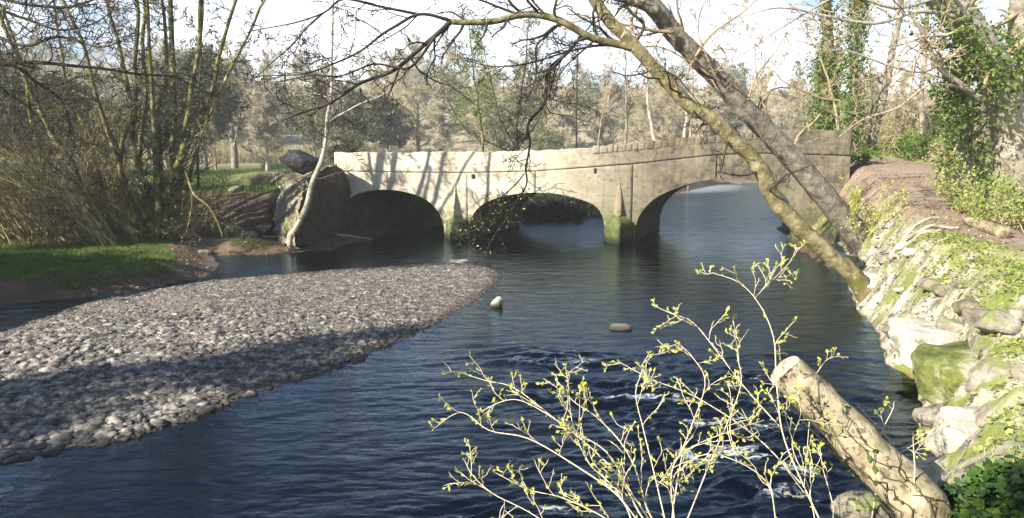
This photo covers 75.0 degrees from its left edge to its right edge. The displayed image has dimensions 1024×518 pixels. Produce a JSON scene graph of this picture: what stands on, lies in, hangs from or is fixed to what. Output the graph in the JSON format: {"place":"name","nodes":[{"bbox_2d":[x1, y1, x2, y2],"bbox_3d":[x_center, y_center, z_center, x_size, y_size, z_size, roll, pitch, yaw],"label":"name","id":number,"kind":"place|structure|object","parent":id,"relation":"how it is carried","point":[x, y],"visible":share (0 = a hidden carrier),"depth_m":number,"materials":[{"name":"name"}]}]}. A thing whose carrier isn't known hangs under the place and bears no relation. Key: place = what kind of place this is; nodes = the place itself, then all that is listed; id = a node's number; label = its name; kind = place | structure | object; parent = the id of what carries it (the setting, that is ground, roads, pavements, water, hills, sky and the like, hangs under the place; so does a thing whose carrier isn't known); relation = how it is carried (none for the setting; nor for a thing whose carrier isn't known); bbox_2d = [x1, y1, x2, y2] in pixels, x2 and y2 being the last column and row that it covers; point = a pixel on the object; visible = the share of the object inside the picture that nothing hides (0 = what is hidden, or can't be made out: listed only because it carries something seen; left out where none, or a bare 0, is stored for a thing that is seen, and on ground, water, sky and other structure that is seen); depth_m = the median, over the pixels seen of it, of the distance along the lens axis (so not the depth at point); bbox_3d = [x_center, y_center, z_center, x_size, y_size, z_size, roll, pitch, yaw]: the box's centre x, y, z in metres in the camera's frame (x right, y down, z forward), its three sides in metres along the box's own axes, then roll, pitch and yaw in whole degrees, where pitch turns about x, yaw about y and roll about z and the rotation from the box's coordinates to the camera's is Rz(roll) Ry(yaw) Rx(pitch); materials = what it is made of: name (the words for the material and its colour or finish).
{"place":"outdoors","nodes":[
{"label":"outdoors","id":0,"kind":"place"},
{"bbox_2d":[0,262,509,474],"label":"gravel","id":1,"kind":"structure","parent":0,"point":[79,384],"depth_m":10.64,"materials":[{"name":"gravel"}]},
{"bbox_2d":[0,137,534,169],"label":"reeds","id":2,"kind":"object","parent":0,"point":[277,165],"visible":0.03,"depth_m":82.41,"materials":[{"name":"beige plant"}]},
{"bbox_2d":[0,183,915,517],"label":"river water","id":3,"kind":"structure","parent":0,"point":[364,443],"depth_m":8.80,"materials":[{"name":"liquid"}]},
{"bbox_2d":[609,323,632,329],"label":"river stone","id":4,"kind":"object","parent":3,"relation":"in","point":[618,326],"visible":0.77,"depth_m":12.47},
{"bbox_2d":[863,271,880,289],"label":"boulder","id":5,"kind":"object","parent":3,"relation":"in","point":[873,278],"visible":0.11,"depth_m":14.68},
{"bbox_2d":[0,0,1012,92],"label":"sky","id":6,"kind":"structure","parent":0,"point":[274,12],"materials":[{"name":"white"}]},
{"bbox_2d":[0,52,1023,517],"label":"ground","id":7,"kind":"structure","parent":0,"point":[872,308],"depth_m":15.54,"materials":[{"name":"gravel"}]},
{"bbox_2d":[0,139,33,246],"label":"willow shrub","id":8,"kind":"object","parent":7,"relation":"on","point":[4,230],"visible":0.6,"depth_m":21.21,"materials":[{"name":"brown plant"}]},
{"bbox_2d":[0,96,62,162],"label":"leafy tree","id":9,"kind":"object","parent":7,"relation":"on","point":[8,128],"visible":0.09,"depth_m":39.48,"materials":[{"name":"green plant"}]},
{"bbox_2d":[0,1,64,229],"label":"alder tree","id":10,"kind":"object","parent":7,"relation":"on","point":[32,120],"visible":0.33,"depth_m":22.77,"materials":[{"name":"brown plant"}]},
{"bbox_2d":[0,120,117,246],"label":"willow shrub","id":11,"kind":"object","parent":7,"relation":"on","point":[34,216],"visible":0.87,"depth_m":21.13,"materials":[{"name":"brown plant"}]},
{"bbox_2d":[0,66,122,168],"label":"evergreen tree","id":12,"kind":"object","parent":7,"relation":"on","point":[49,82],"visible":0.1,"depth_m":44.13,"materials":[{"name":"green plant"}]},
{"bbox_2d":[42,0,117,215],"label":"alder tree","id":13,"kind":"object","parent":7,"relation":"on","point":[67,91],"visible":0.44,"depth_m":23.51,"materials":[{"name":"brown plant"}]},
{"bbox_2d":[0,35,162,190],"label":"willow shrub","id":14,"kind":"object","parent":7,"relation":"on","point":[9,125],"visible":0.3,"depth_m":26.08,"materials":[{"name":"brown plant"}]},
{"bbox_2d":[22,83,151,236],"bbox_3d":[-15.170,-3.363,23.770,3.869,5.170,5.309,-8,12,-43],"label":"willow shrub","id":15,"kind":"object","parent":7,"relation":"on","point":[100,193],"visible":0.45,"depth_m":23.23,"materials":[{"name":"brown plant"}]},
{"bbox_2d":[55,68,120,165],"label":"bare tree","id":16,"kind":"object","parent":7,"relation":"on","point":[82,72],"visible":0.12,"depth_m":50.69,"materials":[{"name":"grey plant"}]},
{"bbox_2d":[33,96,150,174],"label":"leafy tree","id":17,"kind":"object","parent":7,"relation":"on","point":[126,118],"visible":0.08,"depth_m":40.71,"materials":[{"name":"green plant"}]},
{"bbox_2d":[0,0,258,191],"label":"overhanging tree","id":18,"kind":"object","parent":7,"relation":"on","point":[15,63],"visible":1,"depth_m":13.61,"materials":[{"name":"brown plant"}]},
{"bbox_2d":[0,0,266,248],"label":"coppiced alder","id":19,"kind":"object","parent":7,"relation":"on","point":[179,160],"visible":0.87,"depth_m":21.45,"materials":[{"name":"brown plant"}]},
{"bbox_2d":[0,234,270,289],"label":"grass","id":20,"kind":"structure","parent":7,"relation":"on","point":[57,252],"depth_m":18.18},
{"bbox_2d":[1,168,322,192],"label":"grass","id":21,"kind":"structure","parent":7,"relation":"on","point":[220,172],"depth_m":32.16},
{"bbox_2d":[122,68,208,169],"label":"evergreen tree","id":22,"kind":"object","parent":7,"relation":"on","point":[180,120],"visible":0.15,"depth_m":59.57,"materials":[{"name":"green plant"}]},
{"bbox_2d":[152,42,188,97],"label":"bare tree","id":23,"kind":"object","parent":7,"relation":"on","point":[161,49],"visible":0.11,"depth_m":74.03,"materials":[{"name":"grey plant"}]},
{"bbox_2d":[0,188,358,294],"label":"leaf litter","id":24,"kind":"object","parent":7,"relation":"on","point":[169,256],"visible":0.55,"depth_m":19.75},
{"bbox_2d":[176,171,231,232],"bbox_3d":[-11.248,-2.160,24.241,2.179,2.487,3.796,-2,9,-15],"label":"willow shrub","id":25,"kind":"object","parent":7,"relation":"on","point":[199,225],"visible":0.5,"depth_m":23.91,"materials":[{"name":"brown plant"}]},
{"bbox_2d":[178,1,230,188],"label":"alder tree","id":26,"kind":"object","parent":7,"relation":"on","point":[197,169],"visible":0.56,"depth_m":25.71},
{"bbox_2d":[168,42,243,169],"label":"evergreen tree","id":27,"kind":"object","parent":7,"relation":"on","point":[221,120],"visible":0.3,"depth_m":64.23,"materials":[{"name":"green plant"}]},
{"bbox_2d":[199,114,228,169],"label":"bare tree","id":28,"kind":"object","parent":7,"relation":"on","point":[214,133],"visible":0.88,"depth_m":61.02,"materials":[{"name":"grey plant"}]},
{"bbox_2d":[191,37,254,168],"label":"bare tree","id":29,"kind":"object","parent":7,"relation":"on","point":[234,150],"visible":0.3,"depth_m":70.18,"materials":[{"name":"grey plant"}]},
{"bbox_2d":[236,87,286,171],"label":"bare tree","id":30,"kind":"object","parent":7,"relation":"on","point":[265,138],"visible":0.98,"depth_m":50.67,"materials":[{"name":"grey plant"}]},
{"bbox_2d":[256,224,272,232],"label":"bank stone","id":31,"kind":"object","parent":7,"relation":"on","point":[262,228],"visible":1,"depth_m":24.24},
{"bbox_2d":[273,164,351,245],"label":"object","id":32,"kind":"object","parent":7,"relation":"on","point":[328,214],"depth_m":24.65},
{"bbox_2d":[279,149,318,174],"bbox_3d":[-8.368,-3.821,26.296,1.450,1.000,1.217,-1,9,-8],"label":"fallen boulder","id":33,"kind":"object","parent":32,"relation":"on","point":[305,162],"visible":0.98,"depth_m":25.85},
{"bbox_2d":[289,77,336,156],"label":"leafy tree","id":34,"kind":"object","parent":7,"relation":"on","point":[321,112],"visible":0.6,"depth_m":60.16,"materials":[{"name":"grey plant"}]},
{"bbox_2d":[262,0,415,251],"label":"birch sapling","id":35,"kind":"object","parent":7,"relation":"on","point":[299,220],"visible":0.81,"depth_m":22.04,"materials":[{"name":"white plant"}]},
{"bbox_2d":[316,123,368,162],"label":"leafy tree","id":36,"kind":"object","parent":7,"relation":"on","point":[358,144],"visible":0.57,"depth_m":54.89,"materials":[{"name":"green plant"}]},
{"bbox_2d":[334,88,370,149],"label":"evergreen tree","id":37,"kind":"object","parent":7,"relation":"on","point":[350,101],"visible":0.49,"depth_m":79.37,"materials":[{"name":"green plant"}]},
{"bbox_2d":[347,92,414,151],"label":"evergreen tree","id":38,"kind":"object","parent":7,"relation":"on","point":[376,128],"visible":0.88,"depth_m":78.88,"materials":[{"name":"green plant"}]},
{"bbox_2d":[395,84,433,151],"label":"bare tree","id":39,"kind":"object","parent":7,"relation":"on","point":[417,122],"visible":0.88,"depth_m":81.81,"materials":[{"name":"grey plant"}]},
{"bbox_2d":[426,98,460,150],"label":"bare tree","id":40,"kind":"object","parent":7,"relation":"on","point":[441,130],"visible":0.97,"depth_m":64.28,"materials":[{"name":"beige plant"}]},
{"bbox_2d":[445,2,502,151],"bbox_3d":[-1.974,-8.364,34.012,3.010,9.367,2.599,0,9,0],"label":"alder tree","id":41,"kind":"object","parent":7,"relation":"on","point":[481,91],"visible":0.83,"depth_m":33.73,"materials":[{"name":"green plant"}]},
{"bbox_2d":[0,25,985,148],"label":"woodland","id":42,"kind":"object","parent":7,"relation":"on","point":[638,123],"visible":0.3,"depth_m":103.99,"materials":[{"name":"brown plant"}]},
{"bbox_2d":[477,89,533,151],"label":"leafy tree","id":43,"kind":"object","parent":7,"relation":"on","point":[500,141],"visible":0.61,"depth_m":54.25,"materials":[{"name":"green plant"}]},
{"bbox_2d":[433,18,582,151],"bbox_3d":[-0.293,-8.075,34.971,7.819,9.501,3.403,0,9,0],"label":"alder tree","id":44,"kind":"object","parent":7,"relation":"on","point":[528,21],"visible":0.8,"depth_m":34.64,"materials":[{"name":"green plant"}]},
{"bbox_2d":[523,124,565,150],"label":"leafy tree","id":45,"kind":"object","parent":7,"relation":"on","point":[551,144],"visible":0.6,"depth_m":50.97,"materials":[{"name":"green plant"}]},
{"bbox_2d":[520,197,584,222],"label":"bush","id":46,"kind":"object","parent":7,"relation":"on","point":[552,210],"visible":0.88,"depth_m":33.87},
{"bbox_2d":[542,84,586,148],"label":"bare tree","id":47,"kind":"object","parent":7,"relation":"on","point":[567,130],"visible":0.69,"depth_m":68.55,"materials":[{"name":"beige plant"}]},
{"bbox_2d":[565,24,592,202],"bbox_3d":[3.622,-7.321,36.350,1.467,10.811,2.155,0,9,0],"label":"alder tree","id":48,"kind":"object","parent":7,"relation":"on","point":[576,94],"visible":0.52,"depth_m":36.12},
{"bbox_2d":[557,195,601,215],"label":"bush","id":49,"kind":"object","parent":7,"relation":"on","point":[588,208],"visible":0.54,"depth_m":36.73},
{"bbox_2d":[213,0,959,301],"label":"leaning tree","id":50,"kind":"object","parent":7,"relation":"on","point":[850,272],"visible":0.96,"depth_m":13.37,"materials":[{"name":"brown plant"}]},
{"bbox_2d":[334,129,852,245],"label":"stone bridge","id":51,"kind":"structure","parent":7,"relation":"on","point":[628,190],"depth_m":25.41,"materials":[{"name":"stone"}]},
{"bbox_2d":[584,47,618,144],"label":"alder tree","id":52,"kind":"object","parent":7,"relation":"on","point":[606,96],"visible":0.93,"depth_m":40.95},
{"bbox_2d":[581,79,635,146],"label":"bare tree","id":53,"kind":"object","parent":7,"relation":"on","point":[609,130],"visible":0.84,"depth_m":72.07,"materials":[{"name":"beige plant"}]},
{"bbox_2d":[607,11,651,143],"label":"alder tree","id":54,"kind":"object","parent":7,"relation":"on","point":[626,119],"visible":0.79,"depth_m":42.89,"materials":[{"name":"grey plant"}]},
{"bbox_2d":[428,240,842,517],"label":"budding shrub","id":55,"kind":"object","parent":7,"relation":"on","point":[647,379],"visible":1,"depth_m":4.53,"materials":[{"name":"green plant"}]},
{"bbox_2d":[643,45,659,140],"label":"dead tree","id":56,"kind":"object","parent":7,"relation":"on","point":[650,118],"visible":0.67,"depth_m":60.55,"materials":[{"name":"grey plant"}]},
{"bbox_2d":[638,88,688,140],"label":"bare tree","id":57,"kind":"object","parent":7,"relation":"on","point":[657,122],"visible":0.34,"depth_m":85.89,"materials":[{"name":"grey plant"}]},
{"bbox_2d":[671,29,707,191],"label":"alder tree","id":58,"kind":"object","parent":7,"relation":"on","point":[690,133],"visible":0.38,"depth_m":60.37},
{"bbox_2d":[560,0,868,253],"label":"leaning tree","id":59,"kind":"object","parent":7,"relation":"on","point":[821,192],"visible":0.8,"depth_m":16.82,"materials":[{"name":"brown plant"}]},
{"bbox_2d":[704,96,743,135],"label":"bare tree","id":60,"kind":"object","parent":7,"relation":"on","point":[725,111],"visible":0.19,"depth_m":92.27,"materials":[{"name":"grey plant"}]},
{"bbox_2d":[744,32,773,106],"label":"alder tree","id":61,"kind":"object","parent":7,"relation":"on","point":[755,67],"visible":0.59,"depth_m":91.93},
{"bbox_2d":[770,88,814,131],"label":"bare tree","id":62,"kind":"object","parent":7,"relation":"on","point":[784,119],"visible":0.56,"depth_m":96.86,"materials":[{"name":"beige plant"}]},
{"bbox_2d":[768,39,846,129],"bbox_3d":[11.583,-5.885,26.486,3.542,5.514,2.315,0,9,0],"label":"bare tree","id":63,"kind":"object","parent":7,"relation":"on","point":[832,99],"visible":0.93,"depth_m":26.15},
{"bbox_2d":[803,440,833,517],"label":"sprig","id":64,"kind":"object","parent":7,"relation":"on","point":[818,447],"visible":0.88,"depth_m":4.76,"materials":[{"name":"yellow plant"}]},
{"bbox_2d":[791,0,850,130],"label":"ivy clad tree","id":65,"kind":"object","parent":7,"relation":"on","point":[821,75],"visible":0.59,"depth_m":29.83,"materials":[{"name":"green plant"}]},
{"bbox_2d":[826,0,892,155],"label":"ivy clad tree","id":66,"kind":"object","parent":7,"relation":"on","point":[854,40],"visible":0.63,"depth_m":28.45,"materials":[{"name":"green plant"}]},
{"bbox_2d":[830,490,892,517],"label":"boulder","id":67,"kind":"object","parent":7,"relation":"on","point":[853,504],"visible":0.89,"depth_m":5.51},
{"bbox_2d":[771,356,953,517],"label":"felled log","id":68,"kind":"object","parent":7,"relation":"on","point":[872,458],"visible":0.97,"depth_m":4.98,"materials":[{"name":"beige wood"}]},
{"bbox_2d":[804,347,847,484],"bbox_3d":[3.019,1.779,6.434,0.340,1.919,0.110,-2,9,-13],"label":"sprig","id":69,"kind":"object","parent":68,"relation":"attached to","point":[826,351],"visible":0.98,"depth_m":6.32,"materials":[{"name":"green plant"}]},
{"bbox_2d":[871,419,951,517],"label":"sprig","id":70,"kind":"object","parent":68,"relation":"attached to","point":[940,424],"visible":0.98,"depth_m":5.53,"materials":[{"name":"green plant"}]},
{"bbox_2d":[912,429,928,482],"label":"sprig","id":71,"kind":"object","parent":68,"relation":"attached to","point":[924,441],"visible":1,"depth_m":4.65,"materials":[{"name":"yellow plant"}]},
{"bbox_2d":[708,0,1023,203],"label":"ivy tree","id":72,"kind":"object","parent":7,"relation":"on","point":[987,60],"visible":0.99,"depth_m":14.90,"materials":[{"name":"green plant"}]},
{"bbox_2d":[850,142,886,167],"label":"bush","id":73,"kind":"object","parent":7,"relation":"on","point":[867,155],"visible":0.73,"depth_m":24.77,"materials":[{"name":"green plant"}]},
{"bbox_2d":[835,176,910,240],"bbox_3d":[9.908,-1.338,18.204,2.263,1.834,2.505,7,11,38],"label":"bush","id":74,"kind":"object","parent":7,"relation":"on","point":[853,208],"visible":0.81,"depth_m":17.97,"materials":[{"name":"green plant"}]},
{"bbox_2d":[846,0,934,151],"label":"bare tree","id":75,"kind":"object","parent":7,"relation":"on","point":[881,101],"visible":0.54,"depth_m":28.99,"materials":[{"name":"brown plant"}]},
{"bbox_2d":[861,112,935,153],"bbox_3d":[16.122,-5.347,28.215,2.464,1.816,3.301,0,9,0],"label":"bush","id":76,"kind":"object","parent":7,"relation":"on","point":[890,133],"visible":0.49,"depth_m":28.20,"materials":[{"name":"green plant"}]},
{"bbox_2d":[893,274,919,313],"bbox_3d":[7.954,0.856,12.328,1.894,1.212,1.461,3,9,16],"label":"boulder","id":77,"kind":"object","parent":7,"relation":"on","point":[903,297],"visible":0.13,"depth_m":12.21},
{"bbox_2d":[893,89,928,127],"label":"bare tree","id":78,"kind":"object","parent":7,"relation":"on","point":[915,103],"visible":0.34,"depth_m":58.67,"materials":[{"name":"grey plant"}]},
{"bbox_2d":[880,124,955,161],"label":"bush","id":79,"kind":"object","parent":7,"relation":"on","point":[922,145],"visible":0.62,"depth_m":24.61,"materials":[{"name":"green plant"}]},
{"bbox_2d":[891,0,948,140],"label":"bare tree","id":80,"kind":"object","parent":7,"relation":"on","point":[921,99],"visible":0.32,"depth_m":26.24,"materials":[{"name":"grey plant"}]},
{"bbox_2d":[850,136,991,162],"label":"grass","id":81,"kind":"structure","parent":7,"relation":"on","point":[988,142],"depth_m":27.38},
{"bbox_2d":[821,158,1023,251],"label":"leaf litter","id":82,"kind":"object","parent":7,"relation":"on","point":[922,199],"visible":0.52,"depth_m":19.05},
{"bbox_2d":[874,100,971,145],"bbox_3d":[21.764,-7.178,35.206,4.787,2.878,5.258,8,12,43],"label":"bush","id":83,"kind":"object","parent":7,"relation":"on","point":[907,120],"visible":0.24,"depth_m":35.10,"materials":[{"name":"green plant"}]},
{"bbox_2d":[888,318,958,369],"bbox_3d":[6.697,1.332,9.588,2.352,0.773,1.385,1,9,6],"label":"boulder","id":84,"kind":"object","parent":7,"relation":"on","point":[907,336],"visible":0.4,"depth_m":9.36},
{"bbox_2d":[916,278,939,291],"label":"bank stone","id":85,"kind":"object","parent":7,"relation":"on","point":[926,283],"visible":0.73,"depth_m":11.09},
{"bbox_2d":[905,22,952,148],"bbox_3d":[15.537,-6.571,24.186,1.766,6.385,1.708,-7,11,-40],"label":"bare tree","id":86,"kind":"object","parent":7,"relation":"on","point":[934,96],"visible":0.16,"depth_m":24.43,"materials":[{"name":"green plant"}]},
{"bbox_2d":[912,401,946,426],"bbox_3d":[5.275,1.840,7.728,1.103,0.420,0.564,-1,9,-5],"label":"boulder","id":87,"kind":"object","parent":7,"relation":"on","point":[925,416],"visible":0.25,"depth_m":7.75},
{"bbox_2d":[856,208,1023,434],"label":"leaf litter","id":88,"kind":"object","parent":7,"relation":"on","point":[1000,348],"visible":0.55,"depth_m":11.42,"materials":[{"name":"plant"}]},
{"bbox_2d":[932,284,949,296],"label":"bank stone","id":89,"kind":"object","parent":7,"relation":"on","point":[940,290],"visible":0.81,"depth_m":10.47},
{"bbox_2d":[910,341,977,404],"bbox_3d":[5.870,1.553,8.118,1.560,0.875,1.488,-2,9,-10],"label":"boulder","id":90,"kind":"object","parent":7,"relation":"on","point":[941,373],"visible":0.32,"depth_m":8.15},
{"bbox_2d":[904,99,990,141],"bbox_3d":[22.724,-7.315,33.323,5.567,3.392,4.073,-8,12,-43],"label":"bush","id":91,"kind":"object","parent":7,"relation":"on","point":[982,124],"visible":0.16,"depth_m":32.98,"materials":[{"name":"green plant"}]},
{"bbox_2d":[935,318,962,332],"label":"bank stone","id":92,"kind":"object","parent":7,"relation":"on","point":[952,325],"visible":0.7,"depth_m":9.26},
{"bbox_2d":[882,226,1023,480],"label":"ground ivy","id":93,"kind":"object","parent":7,"relation":"on","point":[1007,270],"visible":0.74,"depth_m":9.48,"materials":[{"name":"green plant"}]},
{"bbox_2d":[919,128,993,187],"bbox_3d":[13.203,-2.891,19.105,2.351,1.815,2.680,0,9,0],"label":"bush","id":94,"kind":"object","parent":7,"relation":"on","point":[939,151],"visible":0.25,"depth_m":19.31,"materials":[{"name":"green plant"}]},
{"bbox_2d":[933,406,980,453],"bbox_3d":[4.924,1.856,6.816,1.277,0.554,1.030,-4,10,-24],"label":"boulder","id":95,"kind":"object","parent":7,"relation":"on","point":[958,432],"visible":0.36,"depth_m":6.78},
{"bbox_2d":[934,0,990,202],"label":"ivy clad tree","id":96,"kind":"object","parent":7,"relation":"on","point":[963,158],"visible":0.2,"depth_m":17.01,"materials":[{"name":"green plant"}]},
{"bbox_2d":[952,297,978,314],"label":"bank stone","id":97,"kind":"object","parent":7,"relation":"on","point":[959,306],"visible":0.73,"depth_m":9.26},
{"bbox_2d":[962,308,989,325],"bbox_3d":[6.151,0.771,8.778,0.337,0.259,0.472,-3,9,-21],"label":"bank stone","id":98,"kind":"object","parent":7,"relation":"on","point":[971,316],"visible":0.5,"depth_m":8.73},
{"bbox_2d":[929,156,1023,217],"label":"bush","id":99,"kind":"object","parent":7,"relation":"on","point":[956,191],"visible":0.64,"depth_m":15.61,"materials":[{"name":"green plant"}]},
{"bbox_2d":[940,454,1023,517],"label":"ground ivy","id":100,"kind":"object","parent":7,"relation":"on","point":[977,479],"visible":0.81,"depth_m":4.68,"materials":[{"name":"green plant"}]},
{"bbox_2d":[952,495,1017,517],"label":"ground ivy","id":101,"kind":"object","parent":7,"relation":"on","point":[963,510],"visible":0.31,"depth_m":4.51,"materials":[{"name":"green plant"}]},
{"bbox_2d":[962,215,1011,238],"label":"fallen branch","id":102,"kind":"object","parent":7,"relation":"on","point":[998,230],"visible":0.96,"depth_m":13.10,"materials":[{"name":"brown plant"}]},
{"bbox_2d":[951,179,1023,232],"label":"bush","id":103,"kind":"object","parent":7,"relation":"on","point":[1014,213],"visible":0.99,"depth_m":13.69,"materials":[{"name":"green plant"}]},
{"bbox_2d":[964,353,1023,391],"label":"boulder","id":104,"kind":"object","parent":7,"relation":"on","point":[986,370],"visible":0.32,"depth_m":7.32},
{"bbox_2d":[973,309,1021,334],"bbox_3d":[5.824,0.753,8.003,0.473,0.300,0.546,6,10,33],"label":"bank stone","id":105,"kind":"object","parent":7,"relation":"on","point":[997,321],"visible":1,"depth_m":7.84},
{"bbox_2d":[973,386,1023,428],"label":"boulder","id":106,"kind":"object","parent":7,"relation":"on","point":[985,410],"visible":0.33,"depth_m":6.61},
{"bbox_2d":[1007,308,1023,321],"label":"bank stone","id":107,"kind":"object","parent":7,"relation":"on","point":[1018,314],"visible":0.69,"depth_m":7.86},
{"bbox_2d":[819,156,1023,486],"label":"grass","id":108,"kind":"structure","parent":0,"point":[986,280],"depth_m":10.15,"materials":[{"name":"green plant"}]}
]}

